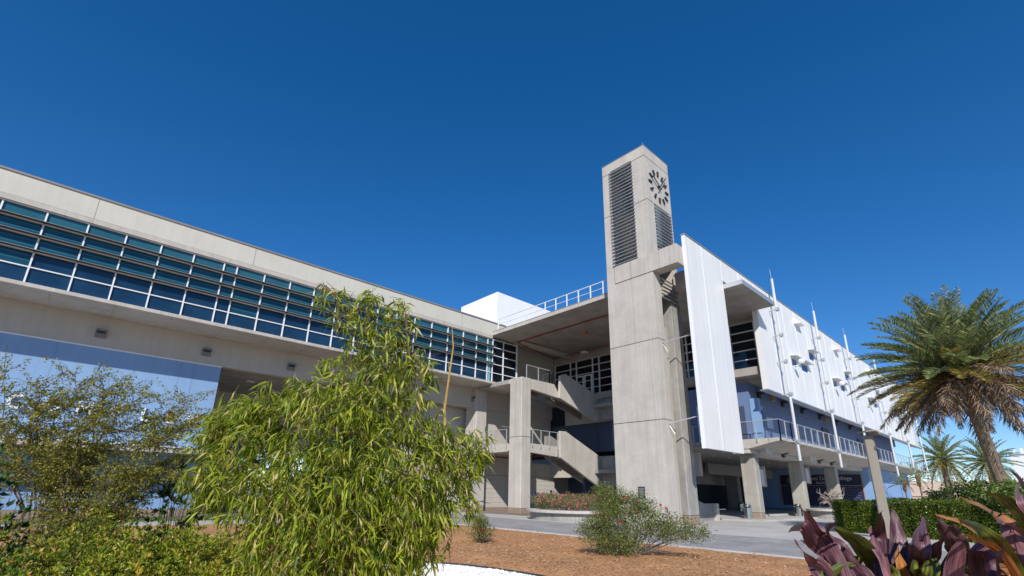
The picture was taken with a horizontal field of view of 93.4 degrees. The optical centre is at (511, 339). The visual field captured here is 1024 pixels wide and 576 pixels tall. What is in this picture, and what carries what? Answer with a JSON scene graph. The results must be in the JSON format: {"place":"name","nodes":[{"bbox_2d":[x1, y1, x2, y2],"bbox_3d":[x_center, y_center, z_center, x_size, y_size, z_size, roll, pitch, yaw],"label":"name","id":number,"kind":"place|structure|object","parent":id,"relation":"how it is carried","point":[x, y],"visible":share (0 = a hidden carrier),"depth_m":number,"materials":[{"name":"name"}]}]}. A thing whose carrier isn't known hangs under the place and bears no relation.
{"place":"outdoors","nodes":[
{"label":"outdoors","id":0,"kind":"place"},
{"bbox_2d":[0,515,359,524],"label":"lawn","id":1,"kind":"structure","parent":0,"point":[7,521],"depth_m":23.60,"materials":[{"name":"green plant"}]},
{"bbox_2d":[13,506,361,518],"bbox_3d":[-33.252,8.809,24.485,66.500,0.001,16.700,16,-23,-40],"label":"apron","id":2,"kind":"object","parent":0,"point":[236,514],"visible":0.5,"depth_m":28.49,"materials":[{"name":"grey concrete"}]},
{"bbox_2d":[1,518,374,528],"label":"sidewalk","id":3,"kind":"structure","parent":0,"point":[156,523],"depth_m":21.25,"materials":[{"name":"concrete"}]},
{"bbox_2d":[0,520,830,575],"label":"planting bed","id":4,"kind":"object","parent":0,"point":[643,564],"visible":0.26,"depth_m":11.87,"materials":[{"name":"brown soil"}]},
{"bbox_2d":[0,441,32,569],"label":"glossy shrub","id":5,"kind":"object","parent":4,"relation":"on","point":[14,525],"visible":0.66,"depth_m":5.18,"materials":[{"name":"green plant"}]},
{"bbox_2d":[0,513,34,575],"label":"shrub","id":6,"kind":"object","parent":4,"relation":"on","point":[4,536],"visible":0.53,"depth_m":4.22,"materials":[{"name":"green plant"}]},
{"bbox_2d":[0,552,70,575],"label":"shrub","id":7,"kind":"object","parent":4,"relation":"on","point":[12,572],"visible":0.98,"depth_m":3.42,"materials":[{"name":"green plant"}]},
{"bbox_2d":[0,508,144,575],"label":"shrub","id":8,"kind":"object","parent":4,"relation":"on","point":[49,557],"visible":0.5,"depth_m":4.50,"materials":[{"name":"green plant"}]},
{"bbox_2d":[4,507,140,575],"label":"shrub","id":9,"kind":"object","parent":4,"relation":"on","point":[93,513],"visible":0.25,"depth_m":5.36,"materials":[{"name":"green plant"}]},
{"bbox_2d":[46,541,169,575],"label":"shrub","id":10,"kind":"object","parent":4,"relation":"on","point":[96,558],"visible":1,"depth_m":3.80,"materials":[{"name":"green plant"}]},
{"bbox_2d":[0,345,225,574],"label":"feathery shrub","id":11,"kind":"object","parent":4,"relation":"on","point":[55,493],"visible":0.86,"depth_m":6.15,"materials":[{"name":"green plant"}]},
{"bbox_2d":[79,519,175,561],"bbox_3d":[-4.440,2.771,5.689,1.322,1.212,1.332,9,-19,-24],"label":"shrub","id":12,"kind":"object","parent":4,"relation":"on","point":[147,536],"visible":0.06,"depth_m":5.88,"materials":[{"name":"green plant"}]},
{"bbox_2d":[68,520,199,575],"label":"shrub","id":13,"kind":"object","parent":4,"relation":"on","point":[135,555],"visible":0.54,"depth_m":4.55,"materials":[{"name":"green plant"}]},
{"bbox_2d":[139,454,208,543],"bbox_3d":[-4.458,2.543,6.330,0.837,2.030,0.854,16,-23,-40],"label":"glossy shrub","id":14,"kind":"object","parent":4,"relation":"on","point":[165,492],"visible":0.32,"depth_m":6.32,"materials":[{"name":"green plant"}]},
{"bbox_2d":[124,523,236,575],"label":"shrub","id":15,"kind":"object","parent":4,"relation":"on","point":[211,551],"visible":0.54,"depth_m":4.97,"materials":[{"name":"green plant"}]},
{"bbox_2d":[154,521,233,570],"bbox_3d":[-3.951,2.837,5.880,1.444,1.218,1.371,16,-23,-40],"label":"shrub","id":16,"kind":"object","parent":4,"relation":"on","point":[188,529],"visible":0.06,"depth_m":5.93,"materials":[{"name":"green plant"}]},
{"bbox_2d":[156,547,244,575],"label":"shrub","id":17,"kind":"object","parent":4,"relation":"on","point":[215,571],"visible":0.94,"depth_m":4.30,"materials":[{"name":"green plant"}]},
{"bbox_2d":[160,530,242,574],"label":"shrub","id":18,"kind":"object","parent":4,"relation":"on","point":[203,534],"visible":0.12,"depth_m":5.67,"materials":[{"name":"green plant"}]},
{"bbox_2d":[187,561,266,575],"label":"shrub","id":19,"kind":"object","parent":4,"relation":"on","point":[246,572],"visible":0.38,"depth_m":4.69,"materials":[{"name":"green plant"}]},
{"bbox_2d":[181,538,277,575],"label":"shrub","id":20,"kind":"object","parent":4,"relation":"on","point":[225,553],"visible":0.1,"depth_m":5.50,"materials":[{"name":"green plant"}]},
{"bbox_2d":[171,282,495,575],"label":"bamboo","id":21,"kind":"object","parent":4,"relation":"on","point":[281,499],"visible":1,"depth_m":4.05,"materials":[{"name":"green plant"}]},
{"bbox_2d":[418,329,455,575],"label":"dry cane","id":22,"kind":"object","parent":4,"relation":"on","point":[445,401],"visible":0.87,"depth_m":4.39,"materials":[{"name":"plant"}]},
{"bbox_2d":[383,563,534,575],"bbox_3d":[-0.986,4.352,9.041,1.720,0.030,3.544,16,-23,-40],"label":"white pebbles","id":23,"kind":"object","parent":4,"relation":"on","point":[457,571],"visible":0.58,"depth_m":9.07,"materials":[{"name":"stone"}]},
{"bbox_2d":[385,561,545,575],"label":"edging strip","id":24,"kind":"object","parent":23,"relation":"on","point":[491,568],"visible":0.6,"depth_m":9.54,"materials":[{"name":"concrete"}]},
{"bbox_2d":[460,511,497,542],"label":"flowering bush","id":25,"kind":"object","parent":4,"relation":"on","point":[478,530],"visible":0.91,"depth_m":15.28,"materials":[{"name":"green plant"}]},
{"bbox_2d":[589,480,625,522],"bbox_3d":[4.595,8.123,23.932,1.763,2.314,1.992,16,-23,-40],"label":"leafy bush","id":26,"kind":"object","parent":4,"relation":"on","point":[598,498],"visible":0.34,"depth_m":23.86,"materials":[{"name":"green plant"}]},
{"bbox_2d":[571,481,717,557],"bbox_3d":[3.451,4.737,12.750,3.786,1.920,2.234,1,-18,-1],"label":"flowering bush","id":27,"kind":"object","parent":4,"relation":"on","point":[606,529],"visible":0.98,"depth_m":12.56,"materials":[{"name":"green plant"}]},
{"bbox_2d":[788,505,977,575],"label":"crinum plant","id":28,"kind":"object","parent":4,"relation":"on","point":[879,553],"visible":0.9,"depth_m":2.58,"materials":[{"name":"purple plant"}]},
{"bbox_2d":[934,469,1023,575],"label":"crinum plant","id":29,"kind":"object","parent":4,"relation":"on","point":[996,554],"visible":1,"depth_m":2.25,"materials":[{"name":"purple plant"}]},
{"bbox_2d":[461,510,529,515],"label":"stained walk","id":30,"kind":"structure","parent":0,"point":[505,512],"depth_m":39.11,"materials":[{"name":"grey concrete"}]},
{"bbox_2d":[475,364,616,513],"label":"outdoor staircase","id":31,"kind":"structure","parent":30,"relation":"on","point":[569,453],"depth_m":41.76,"materials":[{"name":"concrete"}]},
{"bbox_2d":[0,0,1023,488],"label":"sky","id":32,"kind":"structure","parent":0,"point":[866,155],"materials":[{"name":"blue"}]},
{"bbox_2d":[422,513,947,564],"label":"paver walk","id":33,"kind":"structure","parent":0,"point":[788,547],"depth_m":18.57,"materials":[{"name":"grey concrete"}]},
{"bbox_2d":[442,510,974,549],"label":"plaza","id":34,"kind":"structure","parent":0,"point":[735,527],"depth_m":25.75,"materials":[{"name":"concrete"}]},
{"bbox_2d":[0,165,569,516],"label":"classroom wing","id":35,"kind":"structure","parent":34,"relation":"on","point":[89,282],"depth_m":28.98,"materials":[{"name":"beige concrete"}]},
{"bbox_2d":[0,199,47,280],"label":"window","id":36,"kind":"structure","parent":35,"relation":"in","point":[14,261],"depth_m":23.87,"materials":[{"name":"blue glass"}]},
{"bbox_2d":[23,211,88,290],"bbox_3d":[-23.378,-4.517,24.803,1.665,4.000,0.140,16,-23,-40],"label":"window","id":37,"kind":"structure","parent":35,"relation":"in","point":[46,270],"depth_m":24.76,"materials":[{"name":"blue glass"}]},
{"bbox_2d":[67,223,125,299],"bbox_3d":[-22.182,-4.162,25.851,1.665,4.000,0.140,16,-23,-40],"label":"window","id":38,"kind":"structure","parent":35,"relation":"in","point":[86,279],"depth_m":25.81,"materials":[{"name":"blue glass"}]},
{"bbox_2d":[108,234,161,306],"bbox_3d":[-20.985,-3.808,26.900,1.665,4.000,0.140,16,-23,-40],"label":"window","id":39,"kind":"structure","parent":35,"relation":"in","point":[125,288],"depth_m":26.86,"materials":[{"name":"blue glass"}]},
{"bbox_2d":[145,244,193,314],"bbox_3d":[-19.788,-3.454,27.948,1.665,4.000,0.140,16,-23,-40],"label":"window","id":40,"kind":"structure","parent":35,"relation":"in","point":[164,297],"depth_m":27.91,"materials":[{"name":"blue glass"}]},
{"bbox_2d":[179,253,223,320],"bbox_3d":[-18.591,-3.100,28.997,1.665,4.000,0.140,16,-23,-40],"label":"window","id":41,"kind":"structure","parent":35,"relation":"in","point":[195,304],"depth_m":28.96,"materials":[{"name":"blue glass"}]},
{"bbox_2d":[211,262,236,323],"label":"window","id":42,"kind":"structure","parent":35,"relation":"in","point":[220,311],"depth_m":29.71,"materials":[{"name":"blue glass"}]},
{"bbox_2d":[225,266,264,330],"bbox_3d":[-16.859,-2.587,30.515,1.665,4.000,0.140,16,-23,-40],"label":"window","id":43,"kind":"structure","parent":35,"relation":"in","point":[240,314],"depth_m":30.48,"materials":[{"name":"blue glass"}]},
{"bbox_2d":[254,274,289,335],"bbox_3d":[-15.662,-2.233,31.563,1.665,4.000,0.140,16,-23,-40],"label":"window","id":44,"kind":"structure","parent":35,"relation":"in","point":[269,321],"depth_m":31.53,"materials":[{"name":"blue glass"}]},
{"bbox_2d":[281,281,313,341],"bbox_3d":[-14.465,-1.879,32.611,1.665,4.000,0.140,16,-23,-40],"label":"window","id":45,"kind":"structure","parent":35,"relation":"in","point":[294,326],"depth_m":32.58,"materials":[{"name":"blue glass"}]},
{"bbox_2d":[306,288,334,346],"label":"window","id":46,"kind":"structure","parent":35,"relation":"in","point":[316,334],"depth_m":33.48,"materials":[{"name":"blue glass"}]},
{"bbox_2d":[329,294,356,350],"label":"window","id":47,"kind":"structure","parent":35,"relation":"in","point":[333,340],"depth_m":34.40,"materials":[{"name":"blue glass"}]},
{"bbox_2d":[353,301,377,353],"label":"window","id":48,"kind":"structure","parent":35,"relation":"in","point":[359,311],"depth_m":35.69,"materials":[{"name":"blue glass"}]},
{"bbox_2d":[373,307,396,358],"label":"window","id":49,"kind":"structure","parent":35,"relation":"in","point":[379,331],"depth_m":36.79,"materials":[{"name":"blue glass"}]},
{"bbox_2d":[395,314,414,360],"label":"window","id":50,"kind":"structure","parent":35,"relation":"in","point":[404,333],"depth_m":37.93,"materials":[{"name":"blue glass"}]},
{"bbox_2d":[412,318,431,364],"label":"window","id":51,"kind":"structure","parent":35,"relation":"in","point":[425,341],"depth_m":39.08,"materials":[{"name":"blue glass"}]},
{"bbox_2d":[429,322,447,370],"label":"window","id":52,"kind":"structure","parent":35,"relation":"in","point":[439,356],"depth_m":39.95,"materials":[{"name":"blue glass"}]},
{"bbox_2d":[445,326,462,374],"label":"window","id":53,"kind":"structure","parent":35,"relation":"in","point":[456,360],"depth_m":40.99,"materials":[{"name":"blue glass"}]},
{"bbox_2d":[461,331,476,376],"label":"window","id":54,"kind":"structure","parent":35,"relation":"in","point":[468,364],"depth_m":41.96,"materials":[{"name":"blue glass"}]},
{"bbox_2d":[474,335,487,379],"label":"window","id":55,"kind":"structure","parent":35,"relation":"in","point":[480,366],"depth_m":42.85,"materials":[{"name":"blue glass"}]},
{"bbox_2d":[486,338,492,380],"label":"window","id":56,"kind":"structure","parent":35,"relation":"in","point":[489,341],"depth_m":43.52,"materials":[{"name":"blue glass"}]},
{"bbox_2d":[491,339,503,381],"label":"window","id":57,"kind":"structure","parent":35,"relation":"in","point":[496,375],"depth_m":44.13,"materials":[{"name":"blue glass"}]},
{"bbox_2d":[461,292,550,325],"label":"plant room","id":58,"kind":"object","parent":35,"relation":"on","point":[494,307],"visible":0.21,"depth_m":49.94,"materials":[{"name":"white paint"}]},
{"bbox_2d":[502,342,516,380],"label":"window","id":59,"kind":"structure","parent":35,"relation":"in","point":[509,369],"depth_m":45.18,"materials":[{"name":"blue glass"}]},
{"bbox_2d":[530,486,531,507],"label":"elevator door","id":60,"kind":"structure","parent":35,"relation":"in","point":[530,486],"depth_m":47.06,"materials":[{"name":"metal"}]},
{"bbox_2d":[526,508,617,521],"bbox_3d":[4.322,11.314,31.200,7.000,0.620,6.600,16,-23,-40],"label":"round planter","id":61,"kind":"object","parent":34,"relation":"on","point":[560,515],"visible":0.52,"depth_m":28.59,"materials":[{"name":"concrete"}]},
{"bbox_2d":[529,491,613,510],"bbox_3d":[4.291,10.469,31.453,6.365,1.257,6.580,1,-18,0],"label":"planter shrub","id":62,"kind":"object","parent":61,"relation":"in","point":[546,500],"visible":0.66,"depth_m":29.74,"materials":[{"name":"green plant"}]},
{"bbox_2d":[602,144,699,525],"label":"clock tower","id":63,"kind":"structure","parent":34,"relation":"on","point":[654,452],"depth_m":30.26,"materials":[{"name":"concrete"}]},
{"bbox_2d":[638,487,645,497],"bbox_3d":[7.443,8.765,27.688,0.037,0.630,0.450,16,-23,-40],"label":"wall plaque","id":64,"kind":"object","parent":63,"relation":"attached to","point":[642,490],"depth_m":27.68,"materials":[{"name":"metal"}]},
{"bbox_2d":[698,501,725,520],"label":"ramp wall","id":65,"kind":"structure","parent":34,"relation":"on","point":[709,512],"depth_m":32.53,"materials":[{"name":"concrete"}]},
{"bbox_2d":[531,233,925,518],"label":"panel clad wing","id":66,"kind":"structure","parent":34,"relation":"on","point":[744,445],"depth_m":40.53,"materials":[{"name":"white metal"}]},
{"bbox_2d":[493,280,609,358],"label":"courtyard roof","id":67,"kind":"structure","parent":66,"relation":"attached to","point":[581,326],"depth_m":42.71,"materials":[{"name":"concrete"}]},
{"bbox_2d":[576,374,592,391],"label":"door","id":68,"kind":"structure","parent":66,"relation":"in","point":[583,377],"depth_m":48.92,"materials":[{"name":"paint"}]},
{"bbox_2d":[587,426,597,451],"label":"door","id":69,"kind":"structure","parent":66,"relation":"in","point":[592,431],"depth_m":46.58,"materials":[{"name":"blue paint"}]},
{"bbox_2d":[738,406,747,439],"bbox_3d":[17.359,6.390,36.754,0.030,2.580,0.950,16,-23,-40],"label":"door","id":70,"kind":"structure","parent":66,"relation":"in","point":[741,408],"depth_m":36.57,"materials":[{"name":"blue paint"}]},
{"bbox_2d":[761,410,765,437],"bbox_3d":[19.426,6.648,37.612,1.000,2.680,0.160,16,-23,-40],"label":"door","id":71,"kind":"structure","parent":66,"relation":"in","point":[761,410],"depth_m":37.84,"materials":[{"name":"blue paint"}]},
{"bbox_2d":[765,417,773,428],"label":"window","id":72,"kind":"structure","parent":66,"relation":"in","point":[768,422],"depth_m":38.92,"materials":[{"name":"glass"}]},
{"bbox_2d":[769,269,801,460],"bbox_3d":[20.547,1.540,36.624,0.408,14.901,0.742,11,-20,-28],"label":"light mast","id":73,"kind":"object","parent":66,"relation":"attached to","point":[785,361],"visible":1,"depth_m":36.16,"materials":[{"name":"white metal"}]},
{"bbox_2d":[801,364,807,372],"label":"window","id":74,"kind":"structure","parent":66,"relation":"in","point":[804,368],"depth_m":41.41,"materials":[{"name":"blue glass"}]},
{"bbox_2d":[779,474,865,505],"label":"college banner","id":75,"kind":"object","parent":66,"relation":"attached to","point":[851,485],"visible":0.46,"depth_m":57.44,"materials":[{"name":"blue fabric"}]},
{"bbox_2d":[821,427,831,447],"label":"door","id":76,"kind":"structure","parent":66,"relation":"in","point":[825,430],"depth_m":48.05,"materials":[{"name":"blue paint"}]},
{"bbox_2d":[811,303,842,466],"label":"light mast","id":77,"kind":"object","parent":66,"relation":"attached to","point":[826,382],"visible":1,"depth_m":42.64,"materials":[{"name":"metal"}]},
{"bbox_2d":[843,331,866,458],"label":"light mast","id":78,"kind":"object","parent":66,"relation":"attached to","point":[854,385],"visible":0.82,"depth_m":49.70,"materials":[{"name":"metal"}]},
{"bbox_2d":[857,439,865,456],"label":"door","id":79,"kind":"structure","parent":66,"relation":"in","point":[858,440],"depth_m":56.34,"materials":[{"name":"blue paint"}]},
{"bbox_2d":[871,351,899,476],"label":"light mast","id":80,"kind":"object","parent":66,"relation":"attached to","point":[890,438],"visible":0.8,"depth_m":56.31,"materials":[{"name":"metal"}]},
{"bbox_2d":[891,372,915,476],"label":"light mast","id":81,"kind":"object","parent":66,"relation":"attached to","point":[908,441],"visible":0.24,"depth_m":62.64,"materials":[{"name":"metal"}]},
{"bbox_2d":[908,388,930,481],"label":"light mast","id":82,"kind":"object","parent":66,"relation":"attached to","point":[922,446],"visible":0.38,"depth_m":69.05,"materials":[{"name":"metal"}]},
{"bbox_2d":[806,508,835,518],"bbox_3d":[28.171,14.938,41.465,8.600,0.750,4.600,16,-23,-40],"label":"round planter","id":83,"kind":"object","parent":34,"relation":"on","point":[823,513],"visible":0.28,"depth_m":39.12,"materials":[{"name":"concrete"}]},
{"bbox_2d":[817,487,843,507],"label":"bare plant","id":84,"kind":"object","parent":83,"relation":"in","point":[829,499],"visible":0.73,"depth_m":40.61,"materials":[{"name":"beige plant"}]},
{"bbox_2d":[831,499,877,533],"bbox_3d":[17.541,8.857,24.213,2.138,1.700,2.043,14,-22,-35],"label":"clipped hedge","id":85,"kind":"object","parent":34,"relation":"on","point":[857,516],"visible":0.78,"depth_m":23.71,"materials":[{"name":"green plant"}]},
{"bbox_2d":[857,430,889,538],"bbox_3d":[15.842,6.193,20.815,0.618,4.520,0.558,0,-18,4],"label":"lamp pylon","id":86,"kind":"object","parent":34,"relation":"on","point":[876,475],"visible":0.77,"depth_m":21.06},
{"bbox_2d":[887,469,923,497],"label":"young palm","id":87,"kind":"object","parent":34,"relation":"on","point":[904,485],"visible":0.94,"depth_m":55.22,"materials":[{"name":"green plant"}]},
{"bbox_2d":[894,464,938,496],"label":"young palm","id":88,"kind":"object","parent":34,"relation":"on","point":[919,478],"visible":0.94,"depth_m":54.85,"materials":[{"name":"green plant"}]},
{"bbox_2d":[847,284,1023,490],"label":"date palm","id":89,"kind":"object","parent":34,"relation":"on","point":[953,355],"visible":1,"depth_m":20.12,"materials":[{"name":"green plant"}]},
{"bbox_2d":[910,432,987,499],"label":"date palm","id":90,"kind":"object","parent":34,"relation":"on","point":[939,452],"visible":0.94,"depth_m":74.42,"materials":[{"name":"green plant"}]},
{"bbox_2d":[886,497,1016,542],"bbox_3d":[18.732,7.660,20.567,2.072,1.847,4.483,9,-19,-24],"label":"clipped hedge","id":91,"kind":"object","parent":34,"relation":"on","point":[911,512],"visible":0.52,"depth_m":20.32,"materials":[{"name":"green plant"}]},
{"bbox_2d":[920,474,1023,512],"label":"leafy bush","id":92,"kind":"object","parent":34,"relation":"on","point":[973,490],"visible":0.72,"depth_m":20.09,"materials":[{"name":"green plant"}]},
{"bbox_2d":[954,437,1023,505],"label":"date palm","id":93,"kind":"object","parent":34,"relation":"on","point":[982,459],"visible":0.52,"depth_m":81.93,"materials":[{"name":"green plant"}]},
{"bbox_2d":[719,509,817,521],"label":"colonnade floor","id":94,"kind":"structure","parent":0,"point":[732,515],"depth_m":38.75,"materials":[{"name":"concrete"}]},
{"bbox_2d":[738,501,743,510],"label":"trash can","id":95,"kind":"object","parent":94,"relation":"on","point":[740,505],"visible":0.89,"depth_m":50.97,"materials":[{"name":"silver metal"}]},
{"bbox_2d":[743,504,752,518],"bbox_3d":[16.764,12.191,34.269,0.570,1.000,0.570,16,-23,-40],"label":"trash can","id":96,"kind":"object","parent":94,"relation":"on","point":[747,510],"visible":1,"depth_m":34.07,"materials":[{"name":"silver metal"}]},
{"bbox_2d":[766,513,794,515],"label":"colonnade step","id":97,"kind":"object","parent":94,"relation":"on","point":[780,514],"visible":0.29,"depth_m":41.16,"materials":[{"name":"concrete"}]},
{"bbox_2d":[794,504,802,515],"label":"trash can","id":98,"kind":"object","parent":94,"relation":"on","point":[798,511],"visible":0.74,"depth_m":40.38,"materials":[{"name":"silver metal"}]},
{"bbox_2d":[909,481,1020,504],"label":"garden wall","id":99,"kind":"structure","parent":0,"point":[917,493],"depth_m":108.89,"materials":[{"name":"beige paint"}]},
{"bbox_2d":[1008,448,1023,480],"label":"hall","id":100,"kind":"structure","parent":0,"point":[1018,469],"depth_m":117.00,"materials":[{"name":"white paint"}]},
{"label":"ground","id":101,"kind":"structure","parent":0,"visible":0},
{"bbox_2d":[445,522,816,558],"bbox_3d":[10.312,5.221,10.517,0.300,0.160,63.000,16,-23,-40],"label":"kerb strip","id":102,"kind":"object","parent":101,"relation":"on","point":[735,551],"depth_m":15.11,"materials":[{"name":"concrete"}]},
{"bbox_2d":[458,514,945,550],"bbox_3d":[18.775,5.637,11.451,0.250,0.030,73.000,16,-23,-40],"label":"plaza edge band","id":103,"kind":"object","parent":101,"relation":"on","point":[665,529],"depth_m":21.33,"materials":[{"name":"concrete"}]}
]}

